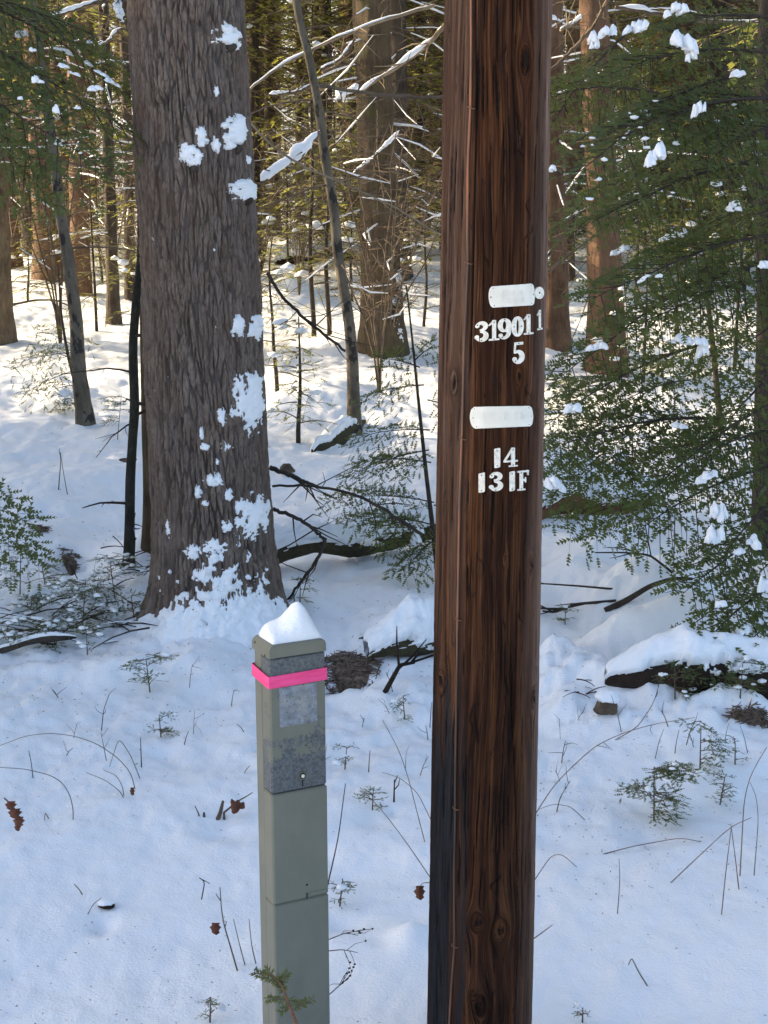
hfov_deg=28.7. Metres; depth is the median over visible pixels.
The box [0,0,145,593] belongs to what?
hemlock tree
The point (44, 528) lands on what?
needle litter
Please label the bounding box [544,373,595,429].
hemlock sapling
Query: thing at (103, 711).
dry stem
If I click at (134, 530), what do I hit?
dry stem
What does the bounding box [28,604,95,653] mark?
hemlock seedling
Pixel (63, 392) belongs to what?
hemlock sapling
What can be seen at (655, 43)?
conifer tree
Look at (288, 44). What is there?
conifer tree
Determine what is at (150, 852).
snow ground
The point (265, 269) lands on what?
hemlock sapling
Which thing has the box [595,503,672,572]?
dead branch
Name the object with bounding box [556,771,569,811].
dry stem
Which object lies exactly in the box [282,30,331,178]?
hemlock sapling
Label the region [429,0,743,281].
conifer tree
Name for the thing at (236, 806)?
stub cluster
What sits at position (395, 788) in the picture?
dry stem
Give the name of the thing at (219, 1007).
hemlock seedling
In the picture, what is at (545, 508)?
evergreen branch
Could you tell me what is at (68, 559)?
needle litter
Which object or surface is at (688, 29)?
conifer tree
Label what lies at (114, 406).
hemlock seedling
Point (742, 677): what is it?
hemlock seedling
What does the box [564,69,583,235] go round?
birch tree
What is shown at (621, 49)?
conifer tree
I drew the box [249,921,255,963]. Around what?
dry stem
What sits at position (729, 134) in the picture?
hemlock sapling
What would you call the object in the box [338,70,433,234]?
hemlock sapling
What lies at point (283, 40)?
conifer tree
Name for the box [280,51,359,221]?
hemlock sapling
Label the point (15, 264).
conifer tree
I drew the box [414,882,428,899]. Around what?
dead leaf stem
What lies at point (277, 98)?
conifer tree
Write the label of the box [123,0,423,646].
pine tree
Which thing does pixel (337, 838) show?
dry stem
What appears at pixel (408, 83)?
conifer tree
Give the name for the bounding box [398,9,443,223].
conifer tree
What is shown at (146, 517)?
mossy trunk
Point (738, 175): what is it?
conifer tree
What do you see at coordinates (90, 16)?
conifer tree
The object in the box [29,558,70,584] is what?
hemlock seedling
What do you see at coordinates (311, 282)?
hemlock sapling
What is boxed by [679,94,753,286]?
hemlock sapling
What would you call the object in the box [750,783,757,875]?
dry stem
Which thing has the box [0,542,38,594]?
hemlock seedling
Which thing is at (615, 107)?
conifer tree
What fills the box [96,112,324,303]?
bare bush
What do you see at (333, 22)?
conifer tree
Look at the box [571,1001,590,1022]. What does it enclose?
hemlock seedling
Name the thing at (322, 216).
hemlock sapling
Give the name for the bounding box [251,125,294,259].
bare bush
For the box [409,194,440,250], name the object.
brush pile
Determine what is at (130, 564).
hemlock seedling
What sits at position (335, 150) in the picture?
hemlock sapling
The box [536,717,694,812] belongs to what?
dry stem
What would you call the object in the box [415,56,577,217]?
bare bush
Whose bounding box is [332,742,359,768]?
hemlock seedling
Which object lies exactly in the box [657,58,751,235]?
hemlock sapling
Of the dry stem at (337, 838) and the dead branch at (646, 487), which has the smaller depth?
the dry stem at (337, 838)
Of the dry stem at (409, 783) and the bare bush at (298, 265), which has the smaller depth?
the dry stem at (409, 783)
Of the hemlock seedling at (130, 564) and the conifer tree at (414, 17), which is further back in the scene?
the conifer tree at (414, 17)
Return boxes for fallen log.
[0,632,76,653]
[274,498,435,563]
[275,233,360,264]
[310,415,366,451]
[363,594,433,657]
[604,624,767,699]
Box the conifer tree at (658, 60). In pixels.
[614,20,734,180]
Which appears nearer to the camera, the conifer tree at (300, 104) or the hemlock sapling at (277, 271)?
the hemlock sapling at (277, 271)
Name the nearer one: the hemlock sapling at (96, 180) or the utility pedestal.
the utility pedestal
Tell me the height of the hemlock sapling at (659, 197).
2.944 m
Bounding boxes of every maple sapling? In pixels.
[0,0,136,425]
[251,0,413,433]
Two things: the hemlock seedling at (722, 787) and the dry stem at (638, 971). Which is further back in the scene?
the hemlock seedling at (722, 787)
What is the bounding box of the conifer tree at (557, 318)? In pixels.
[394,0,701,352]
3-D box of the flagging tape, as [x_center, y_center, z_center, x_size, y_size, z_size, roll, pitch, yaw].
[-0.226,0.380,3.583,0.154,0.032,0.108,-7,16,-26]
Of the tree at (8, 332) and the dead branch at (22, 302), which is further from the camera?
the dead branch at (22, 302)
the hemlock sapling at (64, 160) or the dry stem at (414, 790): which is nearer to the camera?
the dry stem at (414, 790)
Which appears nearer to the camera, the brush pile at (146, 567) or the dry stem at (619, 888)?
the dry stem at (619, 888)
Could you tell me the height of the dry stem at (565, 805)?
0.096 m
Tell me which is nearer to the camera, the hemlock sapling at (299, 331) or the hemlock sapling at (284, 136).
the hemlock sapling at (299, 331)
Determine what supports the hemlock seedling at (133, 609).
on the snow ground
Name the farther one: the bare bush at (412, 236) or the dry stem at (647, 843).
the bare bush at (412, 236)
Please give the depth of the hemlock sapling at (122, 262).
14.46 m
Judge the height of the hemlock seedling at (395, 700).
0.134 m
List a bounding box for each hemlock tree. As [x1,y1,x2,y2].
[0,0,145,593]
[246,0,443,358]
[542,0,767,687]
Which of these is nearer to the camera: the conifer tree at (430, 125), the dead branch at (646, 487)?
the dead branch at (646, 487)
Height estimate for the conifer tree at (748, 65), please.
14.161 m
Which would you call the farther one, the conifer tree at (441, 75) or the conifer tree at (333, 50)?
the conifer tree at (333, 50)
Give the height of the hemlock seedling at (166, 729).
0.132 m
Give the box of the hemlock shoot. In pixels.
[249,964,315,1023]
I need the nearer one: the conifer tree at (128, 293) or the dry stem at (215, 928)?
the dry stem at (215, 928)
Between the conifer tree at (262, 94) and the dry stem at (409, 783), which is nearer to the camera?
the dry stem at (409, 783)
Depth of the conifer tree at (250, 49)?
23.62 m
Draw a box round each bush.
[0,6,135,342]
[9,44,62,249]
[48,84,136,274]
[58,108,136,260]
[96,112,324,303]
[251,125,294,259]
[257,28,434,391]
[257,78,350,267]
[259,99,355,294]
[260,117,305,263]
[263,84,572,330]
[350,88,441,283]
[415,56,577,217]
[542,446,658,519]
[579,81,657,222]
[730,87,754,273]
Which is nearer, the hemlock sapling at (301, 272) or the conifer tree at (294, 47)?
the hemlock sapling at (301, 272)
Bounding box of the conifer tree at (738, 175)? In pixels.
[633,0,757,228]
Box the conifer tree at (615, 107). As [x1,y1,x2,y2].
[563,0,654,175]
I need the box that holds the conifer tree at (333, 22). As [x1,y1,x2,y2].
[265,0,444,244]
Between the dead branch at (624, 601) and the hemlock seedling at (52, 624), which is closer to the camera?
the hemlock seedling at (52, 624)
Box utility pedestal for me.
[252,635,329,1023]
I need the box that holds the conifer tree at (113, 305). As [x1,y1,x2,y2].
[10,0,261,324]
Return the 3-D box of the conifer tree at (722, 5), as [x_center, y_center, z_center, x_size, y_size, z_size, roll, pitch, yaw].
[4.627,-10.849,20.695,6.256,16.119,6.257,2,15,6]
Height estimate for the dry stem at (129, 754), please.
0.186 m
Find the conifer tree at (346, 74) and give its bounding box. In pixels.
[245,0,444,265]
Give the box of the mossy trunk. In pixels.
[90,0,150,553]
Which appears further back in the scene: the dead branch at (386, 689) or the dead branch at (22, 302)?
the dead branch at (22, 302)
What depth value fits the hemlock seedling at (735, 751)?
5.57 m
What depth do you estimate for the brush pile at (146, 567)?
7.56 m
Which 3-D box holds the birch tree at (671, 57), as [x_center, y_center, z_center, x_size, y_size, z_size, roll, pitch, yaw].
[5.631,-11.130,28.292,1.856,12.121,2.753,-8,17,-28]
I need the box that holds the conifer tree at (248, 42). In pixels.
[245,0,320,261]
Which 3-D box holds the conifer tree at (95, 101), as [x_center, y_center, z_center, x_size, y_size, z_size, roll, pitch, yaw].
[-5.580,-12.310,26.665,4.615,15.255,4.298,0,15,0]
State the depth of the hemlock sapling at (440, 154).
26.22 m
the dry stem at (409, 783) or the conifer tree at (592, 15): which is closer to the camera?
the dry stem at (409, 783)
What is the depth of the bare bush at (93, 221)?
18.28 m
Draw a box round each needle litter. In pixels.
[28,524,52,532]
[57,548,81,575]
[324,649,384,694]
[721,698,767,728]
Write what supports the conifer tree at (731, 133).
on the snow ground
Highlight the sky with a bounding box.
[61,1,649,38]
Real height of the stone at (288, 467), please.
0.073 m
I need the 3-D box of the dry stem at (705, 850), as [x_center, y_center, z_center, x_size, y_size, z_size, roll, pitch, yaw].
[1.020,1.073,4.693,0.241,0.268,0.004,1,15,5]
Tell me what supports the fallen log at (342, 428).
on the snow ground
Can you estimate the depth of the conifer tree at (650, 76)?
31.06 m
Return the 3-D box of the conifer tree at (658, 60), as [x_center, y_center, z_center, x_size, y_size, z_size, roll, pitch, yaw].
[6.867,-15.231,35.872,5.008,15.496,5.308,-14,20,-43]
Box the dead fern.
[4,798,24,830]
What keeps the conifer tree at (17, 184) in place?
on the snow ground
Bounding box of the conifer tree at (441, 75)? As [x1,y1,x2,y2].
[408,2,566,130]
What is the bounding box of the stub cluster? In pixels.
[195,792,252,819]
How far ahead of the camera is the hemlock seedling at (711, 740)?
5.47 m
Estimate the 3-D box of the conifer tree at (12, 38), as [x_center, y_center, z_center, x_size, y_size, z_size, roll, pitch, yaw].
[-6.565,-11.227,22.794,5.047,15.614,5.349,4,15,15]
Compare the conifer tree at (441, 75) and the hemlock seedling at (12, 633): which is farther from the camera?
the conifer tree at (441, 75)
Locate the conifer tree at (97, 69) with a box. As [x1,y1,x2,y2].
[8,6,118,187]
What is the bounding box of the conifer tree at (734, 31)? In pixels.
[643,0,757,102]
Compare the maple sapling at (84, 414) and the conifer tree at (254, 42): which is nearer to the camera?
the maple sapling at (84, 414)
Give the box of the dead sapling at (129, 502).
[64,216,145,567]
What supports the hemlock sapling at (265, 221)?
on the snow ground
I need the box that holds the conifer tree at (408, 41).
[318,1,442,178]
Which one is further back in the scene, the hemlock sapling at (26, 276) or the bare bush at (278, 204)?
the bare bush at (278, 204)
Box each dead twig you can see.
[552,740,576,762]
[611,696,626,731]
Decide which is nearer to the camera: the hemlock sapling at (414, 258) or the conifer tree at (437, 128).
the hemlock sapling at (414, 258)
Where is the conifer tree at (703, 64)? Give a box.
[624,0,740,207]
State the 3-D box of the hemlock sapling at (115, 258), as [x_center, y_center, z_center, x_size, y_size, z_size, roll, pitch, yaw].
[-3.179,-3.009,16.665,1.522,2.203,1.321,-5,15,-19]
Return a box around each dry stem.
[0,733,134,788]
[0,767,73,819]
[58,449,60,489]
[60,452,67,494]
[86,772,123,797]
[94,691,111,730]
[104,770,134,795]
[109,741,139,777]
[133,513,141,543]
[140,737,141,766]
[199,878,209,899]
[210,888,237,970]
[233,919,244,964]
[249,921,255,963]
[328,783,345,884]
[329,928,373,939]
[329,940,366,971]
[329,966,354,994]
[361,789,429,876]
[382,720,424,841]
[382,772,429,817]
[393,775,399,801]
[535,854,576,879]
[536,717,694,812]
[538,804,584,819]
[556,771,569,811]
[604,838,700,853]
[615,676,660,739]
[617,863,619,913]
[628,958,647,985]
[670,817,751,882]
[721,826,731,914]
[731,829,738,888]
[739,747,766,875]
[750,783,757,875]
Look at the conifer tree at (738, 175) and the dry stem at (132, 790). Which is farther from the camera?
the conifer tree at (738, 175)
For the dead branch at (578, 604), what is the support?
on the snow ground
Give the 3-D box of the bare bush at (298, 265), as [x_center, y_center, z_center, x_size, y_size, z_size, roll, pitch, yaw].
[-0.890,-4.052,19.303,1.645,2.595,1.585,1,15,3]
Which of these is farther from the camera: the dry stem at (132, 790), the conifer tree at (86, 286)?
the conifer tree at (86, 286)
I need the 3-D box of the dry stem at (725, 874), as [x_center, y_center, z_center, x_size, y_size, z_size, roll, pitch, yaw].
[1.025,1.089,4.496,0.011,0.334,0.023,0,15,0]
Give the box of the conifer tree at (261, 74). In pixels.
[58,0,354,254]
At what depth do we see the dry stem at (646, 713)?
5.74 m
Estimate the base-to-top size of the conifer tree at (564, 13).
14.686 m
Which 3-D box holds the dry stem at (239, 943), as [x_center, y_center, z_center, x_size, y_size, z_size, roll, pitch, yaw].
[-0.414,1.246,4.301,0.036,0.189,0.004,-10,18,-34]
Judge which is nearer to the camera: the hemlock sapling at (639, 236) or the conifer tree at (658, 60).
the hemlock sapling at (639, 236)
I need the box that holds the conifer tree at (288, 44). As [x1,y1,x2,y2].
[276,2,311,94]
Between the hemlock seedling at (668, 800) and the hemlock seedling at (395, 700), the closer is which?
the hemlock seedling at (668, 800)
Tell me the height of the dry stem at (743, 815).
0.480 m
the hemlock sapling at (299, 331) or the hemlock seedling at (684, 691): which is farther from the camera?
the hemlock sapling at (299, 331)
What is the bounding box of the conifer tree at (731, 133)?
[668,1,753,249]
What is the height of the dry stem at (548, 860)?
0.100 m
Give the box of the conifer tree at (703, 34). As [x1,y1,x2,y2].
[612,0,756,255]
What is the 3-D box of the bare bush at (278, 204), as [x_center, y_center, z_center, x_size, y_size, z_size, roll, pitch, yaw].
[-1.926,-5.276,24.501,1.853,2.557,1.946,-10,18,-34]
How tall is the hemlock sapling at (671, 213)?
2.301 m
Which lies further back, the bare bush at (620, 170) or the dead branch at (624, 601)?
the bare bush at (620, 170)
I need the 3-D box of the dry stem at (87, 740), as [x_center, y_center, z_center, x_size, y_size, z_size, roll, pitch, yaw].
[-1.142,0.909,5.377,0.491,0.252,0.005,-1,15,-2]
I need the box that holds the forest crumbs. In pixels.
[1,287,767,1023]
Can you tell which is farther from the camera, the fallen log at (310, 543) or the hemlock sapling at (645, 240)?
the hemlock sapling at (645, 240)
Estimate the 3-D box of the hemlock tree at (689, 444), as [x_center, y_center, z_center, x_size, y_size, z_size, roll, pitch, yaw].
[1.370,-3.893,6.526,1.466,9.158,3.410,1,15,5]
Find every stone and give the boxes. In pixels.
[97,899,115,908]
[280,463,294,472]
[593,689,619,714]
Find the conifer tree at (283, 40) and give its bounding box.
[274,0,413,215]
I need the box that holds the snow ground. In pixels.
[0,40,767,1023]
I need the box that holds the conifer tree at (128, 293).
[10,0,136,300]
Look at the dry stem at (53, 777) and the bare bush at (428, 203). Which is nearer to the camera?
the dry stem at (53, 777)
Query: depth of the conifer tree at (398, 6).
20.48 m
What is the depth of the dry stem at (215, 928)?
4.24 m
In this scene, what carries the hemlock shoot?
on the snow ground
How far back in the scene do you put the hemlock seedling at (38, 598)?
7.21 m
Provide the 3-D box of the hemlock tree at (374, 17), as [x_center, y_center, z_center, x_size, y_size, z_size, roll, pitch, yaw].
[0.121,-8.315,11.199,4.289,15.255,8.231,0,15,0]
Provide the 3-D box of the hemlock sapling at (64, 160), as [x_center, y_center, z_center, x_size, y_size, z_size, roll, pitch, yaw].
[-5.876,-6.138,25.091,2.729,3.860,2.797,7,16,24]
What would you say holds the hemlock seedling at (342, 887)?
on the snow ground
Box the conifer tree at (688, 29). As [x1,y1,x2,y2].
[563,0,757,262]
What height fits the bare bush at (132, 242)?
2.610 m
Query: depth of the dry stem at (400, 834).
4.77 m
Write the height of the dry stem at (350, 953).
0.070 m
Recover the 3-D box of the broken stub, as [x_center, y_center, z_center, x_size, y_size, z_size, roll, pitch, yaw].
[-1.420,-0.288,8.299,0.090,0.007,0.090,6,16,23]
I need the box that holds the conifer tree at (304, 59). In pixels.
[281,0,341,123]
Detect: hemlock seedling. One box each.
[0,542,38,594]
[0,616,42,646]
[6,592,56,615]
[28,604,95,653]
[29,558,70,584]
[42,577,125,626]
[46,397,74,412]
[72,622,104,654]
[81,553,143,597]
[97,393,129,439]
[97,588,148,618]
[119,652,177,692]
[147,711,179,736]
[195,997,225,1022]
[290,576,318,602]
[328,878,356,908]
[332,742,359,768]
[352,786,388,810]
[388,693,413,722]
[553,604,577,624]
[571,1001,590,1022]
[615,761,705,826]
[652,660,708,700]
[674,717,733,769]
[701,655,767,698]
[704,767,738,806]
[724,734,751,764]
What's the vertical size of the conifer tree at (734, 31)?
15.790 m
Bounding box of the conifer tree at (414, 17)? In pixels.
[288,0,443,234]
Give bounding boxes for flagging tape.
[252,662,326,688]
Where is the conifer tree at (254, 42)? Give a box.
[244,0,353,269]
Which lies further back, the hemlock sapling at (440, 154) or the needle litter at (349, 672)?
the hemlock sapling at (440, 154)
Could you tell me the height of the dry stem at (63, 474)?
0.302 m
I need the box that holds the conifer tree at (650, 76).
[564,0,679,215]
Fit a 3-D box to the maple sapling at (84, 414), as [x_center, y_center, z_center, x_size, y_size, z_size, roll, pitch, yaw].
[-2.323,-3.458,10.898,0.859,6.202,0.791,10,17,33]
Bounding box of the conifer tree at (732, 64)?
[664,18,757,117]
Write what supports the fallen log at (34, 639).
on the snow ground
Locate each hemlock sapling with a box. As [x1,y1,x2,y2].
[2,265,102,412]
[11,238,66,302]
[12,40,135,240]
[21,67,136,281]
[34,140,135,331]
[52,49,136,263]
[88,104,136,327]
[246,23,293,242]
[252,0,418,336]
[257,115,324,262]
[258,243,276,313]
[259,230,316,391]
[262,35,357,237]
[264,37,434,334]
[266,316,337,443]
[278,51,342,193]
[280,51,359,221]
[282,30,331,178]
[283,146,357,269]
[288,95,406,301]
[289,86,359,234]
[315,285,438,592]
[337,134,421,235]
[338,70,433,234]
[358,164,440,326]
[408,33,442,248]
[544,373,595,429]
[567,149,662,326]
[572,72,714,297]
[573,43,729,274]
[587,270,702,379]
[621,84,754,336]
[622,67,704,231]
[623,86,699,256]
[635,131,695,270]
[637,153,755,428]
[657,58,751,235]
[664,154,755,368]
[665,106,753,304]
[667,170,735,276]
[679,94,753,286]
[692,34,752,224]
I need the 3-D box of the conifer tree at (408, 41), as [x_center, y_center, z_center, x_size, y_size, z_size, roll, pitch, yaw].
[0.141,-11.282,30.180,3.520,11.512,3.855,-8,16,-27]
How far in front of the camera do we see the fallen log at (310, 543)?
8.09 m
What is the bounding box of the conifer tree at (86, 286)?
[8,0,134,296]
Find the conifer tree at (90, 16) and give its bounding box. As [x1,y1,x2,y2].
[18,0,320,249]
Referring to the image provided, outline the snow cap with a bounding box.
[259,602,321,644]
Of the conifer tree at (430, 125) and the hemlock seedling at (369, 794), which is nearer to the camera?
the hemlock seedling at (369, 794)
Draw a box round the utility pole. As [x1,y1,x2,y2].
[427,0,552,1023]
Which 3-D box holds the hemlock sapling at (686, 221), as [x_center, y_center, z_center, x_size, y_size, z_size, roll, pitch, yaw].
[3.175,-2.998,15.493,1.423,2.758,1.290,8,17,29]
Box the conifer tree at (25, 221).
[7,1,121,256]
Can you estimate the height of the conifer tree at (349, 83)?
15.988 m
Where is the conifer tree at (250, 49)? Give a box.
[21,0,349,235]
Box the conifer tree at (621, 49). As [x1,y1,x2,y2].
[614,0,659,140]
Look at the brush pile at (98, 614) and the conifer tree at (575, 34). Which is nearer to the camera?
the brush pile at (98, 614)
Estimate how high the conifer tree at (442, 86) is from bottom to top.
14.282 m
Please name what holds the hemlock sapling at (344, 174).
on the snow ground
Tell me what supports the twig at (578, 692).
on the snow ground
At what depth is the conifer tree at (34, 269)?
21.87 m
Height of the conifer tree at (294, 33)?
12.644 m
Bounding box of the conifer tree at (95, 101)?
[48,2,134,240]
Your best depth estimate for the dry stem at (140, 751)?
5.59 m
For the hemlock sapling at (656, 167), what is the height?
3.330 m
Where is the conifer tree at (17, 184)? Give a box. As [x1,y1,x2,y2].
[7,13,122,238]
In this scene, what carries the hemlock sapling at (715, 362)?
on the snow ground
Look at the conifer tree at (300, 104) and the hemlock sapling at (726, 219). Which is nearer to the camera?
the hemlock sapling at (726, 219)
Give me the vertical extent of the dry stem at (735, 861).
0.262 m
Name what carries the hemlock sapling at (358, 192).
on the snow ground
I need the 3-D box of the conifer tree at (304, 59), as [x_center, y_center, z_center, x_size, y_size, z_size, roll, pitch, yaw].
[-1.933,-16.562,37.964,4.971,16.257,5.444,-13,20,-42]
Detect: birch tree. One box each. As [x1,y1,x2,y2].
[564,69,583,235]
[644,2,673,155]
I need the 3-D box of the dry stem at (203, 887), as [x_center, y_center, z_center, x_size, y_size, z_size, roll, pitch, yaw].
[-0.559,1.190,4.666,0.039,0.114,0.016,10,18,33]
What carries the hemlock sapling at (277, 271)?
on the snow ground
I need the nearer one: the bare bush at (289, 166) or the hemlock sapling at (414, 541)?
the hemlock sapling at (414, 541)
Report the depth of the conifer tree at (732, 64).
9.82 m
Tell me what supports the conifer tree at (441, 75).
on the snow ground
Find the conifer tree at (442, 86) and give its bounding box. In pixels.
[408,1,581,218]
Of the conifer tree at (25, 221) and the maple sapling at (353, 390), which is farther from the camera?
the conifer tree at (25, 221)
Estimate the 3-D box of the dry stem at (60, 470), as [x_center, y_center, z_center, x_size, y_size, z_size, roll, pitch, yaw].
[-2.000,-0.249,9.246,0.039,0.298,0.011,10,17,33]
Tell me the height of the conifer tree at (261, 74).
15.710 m
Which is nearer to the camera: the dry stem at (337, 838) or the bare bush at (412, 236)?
the dry stem at (337, 838)
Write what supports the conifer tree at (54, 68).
on the snow ground
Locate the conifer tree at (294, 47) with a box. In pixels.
[280,1,340,98]
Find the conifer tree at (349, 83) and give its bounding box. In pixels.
[275,0,437,227]
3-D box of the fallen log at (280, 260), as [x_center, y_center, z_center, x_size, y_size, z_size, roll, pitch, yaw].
[-1.051,-4.315,24.576,1.481,0.593,0.528,0,15,0]
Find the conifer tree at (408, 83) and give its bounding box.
[336,0,428,189]
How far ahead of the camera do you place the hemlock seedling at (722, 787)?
5.30 m
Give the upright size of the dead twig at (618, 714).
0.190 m
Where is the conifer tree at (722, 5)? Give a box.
[568,0,757,280]
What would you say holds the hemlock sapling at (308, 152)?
on the snow ground
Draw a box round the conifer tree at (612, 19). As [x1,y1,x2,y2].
[564,0,665,190]
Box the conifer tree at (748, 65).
[672,0,756,237]
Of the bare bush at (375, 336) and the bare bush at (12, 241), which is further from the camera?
the bare bush at (12, 241)
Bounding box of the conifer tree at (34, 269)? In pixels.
[7,0,123,281]
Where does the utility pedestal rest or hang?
on the snow ground
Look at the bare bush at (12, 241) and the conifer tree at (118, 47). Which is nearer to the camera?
the bare bush at (12, 241)
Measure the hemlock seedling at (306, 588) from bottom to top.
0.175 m
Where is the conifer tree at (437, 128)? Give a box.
[407,2,444,201]
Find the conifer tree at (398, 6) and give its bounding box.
[303,0,443,281]
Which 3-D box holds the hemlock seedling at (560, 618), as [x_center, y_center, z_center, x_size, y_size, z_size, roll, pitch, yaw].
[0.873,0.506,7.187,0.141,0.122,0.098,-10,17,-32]
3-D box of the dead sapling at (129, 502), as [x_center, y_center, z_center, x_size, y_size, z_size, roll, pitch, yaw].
[-1.187,-1.196,7.325,0.880,3.579,0.666,-14,20,-42]
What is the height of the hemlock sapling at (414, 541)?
1.650 m
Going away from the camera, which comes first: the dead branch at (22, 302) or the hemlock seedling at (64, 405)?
the hemlock seedling at (64, 405)
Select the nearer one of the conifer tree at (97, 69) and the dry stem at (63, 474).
the dry stem at (63, 474)
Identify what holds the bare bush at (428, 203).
on the snow ground
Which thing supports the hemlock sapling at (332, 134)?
on the snow ground
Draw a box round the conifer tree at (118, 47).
[96,11,120,96]
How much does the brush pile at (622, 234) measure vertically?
1.080 m
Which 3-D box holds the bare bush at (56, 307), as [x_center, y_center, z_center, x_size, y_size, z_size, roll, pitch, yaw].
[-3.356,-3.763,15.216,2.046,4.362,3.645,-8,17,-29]
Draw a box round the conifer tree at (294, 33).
[244,1,339,102]
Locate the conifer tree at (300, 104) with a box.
[275,6,335,222]
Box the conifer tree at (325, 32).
[260,0,427,237]
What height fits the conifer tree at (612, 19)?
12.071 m
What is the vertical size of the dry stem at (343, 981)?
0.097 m
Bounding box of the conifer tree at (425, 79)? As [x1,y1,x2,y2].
[332,10,443,151]
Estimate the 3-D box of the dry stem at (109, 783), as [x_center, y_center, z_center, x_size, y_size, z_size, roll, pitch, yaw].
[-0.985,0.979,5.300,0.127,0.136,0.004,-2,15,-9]
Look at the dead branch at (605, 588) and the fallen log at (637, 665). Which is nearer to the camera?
the fallen log at (637, 665)
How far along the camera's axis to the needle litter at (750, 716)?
5.87 m
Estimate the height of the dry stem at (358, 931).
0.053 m
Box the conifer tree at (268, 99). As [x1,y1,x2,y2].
[245,0,351,235]
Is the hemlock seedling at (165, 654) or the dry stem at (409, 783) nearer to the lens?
the dry stem at (409, 783)
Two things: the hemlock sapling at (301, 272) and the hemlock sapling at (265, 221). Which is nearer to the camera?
the hemlock sapling at (301, 272)
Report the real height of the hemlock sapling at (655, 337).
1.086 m
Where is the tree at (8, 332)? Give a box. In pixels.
[0,0,132,345]
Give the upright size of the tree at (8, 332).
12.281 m
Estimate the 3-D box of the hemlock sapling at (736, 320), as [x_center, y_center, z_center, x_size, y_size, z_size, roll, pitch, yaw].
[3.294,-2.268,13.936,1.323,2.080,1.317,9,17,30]
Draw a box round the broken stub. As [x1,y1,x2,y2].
[119,458,136,462]
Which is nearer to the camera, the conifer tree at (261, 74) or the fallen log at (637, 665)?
the fallen log at (637, 665)
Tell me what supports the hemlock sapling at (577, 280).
on the snow ground
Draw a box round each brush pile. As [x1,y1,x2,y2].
[0,564,161,648]
[93,536,150,589]
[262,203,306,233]
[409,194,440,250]
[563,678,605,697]
[574,213,662,250]
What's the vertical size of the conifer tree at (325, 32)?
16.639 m
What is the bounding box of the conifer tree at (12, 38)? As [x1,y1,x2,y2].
[6,0,115,210]
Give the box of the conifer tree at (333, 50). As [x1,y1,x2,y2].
[279,2,344,130]
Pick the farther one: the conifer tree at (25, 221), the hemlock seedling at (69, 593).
the conifer tree at (25, 221)
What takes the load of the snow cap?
on the utility pedestal
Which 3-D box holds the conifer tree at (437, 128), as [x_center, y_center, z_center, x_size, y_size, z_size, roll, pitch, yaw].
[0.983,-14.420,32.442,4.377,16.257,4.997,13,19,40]
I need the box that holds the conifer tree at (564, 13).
[563,0,680,227]
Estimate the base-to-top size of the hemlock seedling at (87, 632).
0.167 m
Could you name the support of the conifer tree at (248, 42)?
on the snow ground
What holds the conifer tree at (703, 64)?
on the snow ground
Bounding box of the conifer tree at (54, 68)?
[16,0,133,226]
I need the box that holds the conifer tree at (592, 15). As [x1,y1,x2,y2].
[547,0,757,377]
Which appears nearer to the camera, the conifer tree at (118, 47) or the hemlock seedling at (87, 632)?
the hemlock seedling at (87, 632)
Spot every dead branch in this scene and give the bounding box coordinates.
[13,299,67,309]
[383,626,433,693]
[541,583,612,589]
[541,599,615,613]
[572,416,689,522]
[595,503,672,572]
[604,577,692,611]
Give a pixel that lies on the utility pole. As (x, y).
(493, 284)
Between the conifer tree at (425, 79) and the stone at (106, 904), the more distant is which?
the conifer tree at (425, 79)
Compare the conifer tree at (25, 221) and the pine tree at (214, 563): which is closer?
the pine tree at (214, 563)
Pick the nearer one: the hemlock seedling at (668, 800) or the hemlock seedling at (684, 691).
the hemlock seedling at (668, 800)
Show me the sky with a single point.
(61, 1)
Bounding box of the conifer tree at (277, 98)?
[274,0,341,195]
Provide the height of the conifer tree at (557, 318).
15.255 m
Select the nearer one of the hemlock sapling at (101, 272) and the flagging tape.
the flagging tape
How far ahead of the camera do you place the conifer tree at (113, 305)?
17.15 m
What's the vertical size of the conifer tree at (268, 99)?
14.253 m
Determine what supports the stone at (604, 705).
on the snow ground
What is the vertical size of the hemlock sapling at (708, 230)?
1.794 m
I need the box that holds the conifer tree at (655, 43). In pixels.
[618,0,755,148]
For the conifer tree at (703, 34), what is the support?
on the snow ground
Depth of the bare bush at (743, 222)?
22.83 m
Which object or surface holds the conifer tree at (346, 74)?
on the snow ground
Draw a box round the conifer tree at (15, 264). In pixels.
[7,14,100,269]
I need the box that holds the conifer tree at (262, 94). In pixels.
[245,0,319,228]
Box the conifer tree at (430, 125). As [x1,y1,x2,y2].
[410,3,443,197]
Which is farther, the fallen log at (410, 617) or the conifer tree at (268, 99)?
the conifer tree at (268, 99)
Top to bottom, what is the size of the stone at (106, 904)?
0.026 m
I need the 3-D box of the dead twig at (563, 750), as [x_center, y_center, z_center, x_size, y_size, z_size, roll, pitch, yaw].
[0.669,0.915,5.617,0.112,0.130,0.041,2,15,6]

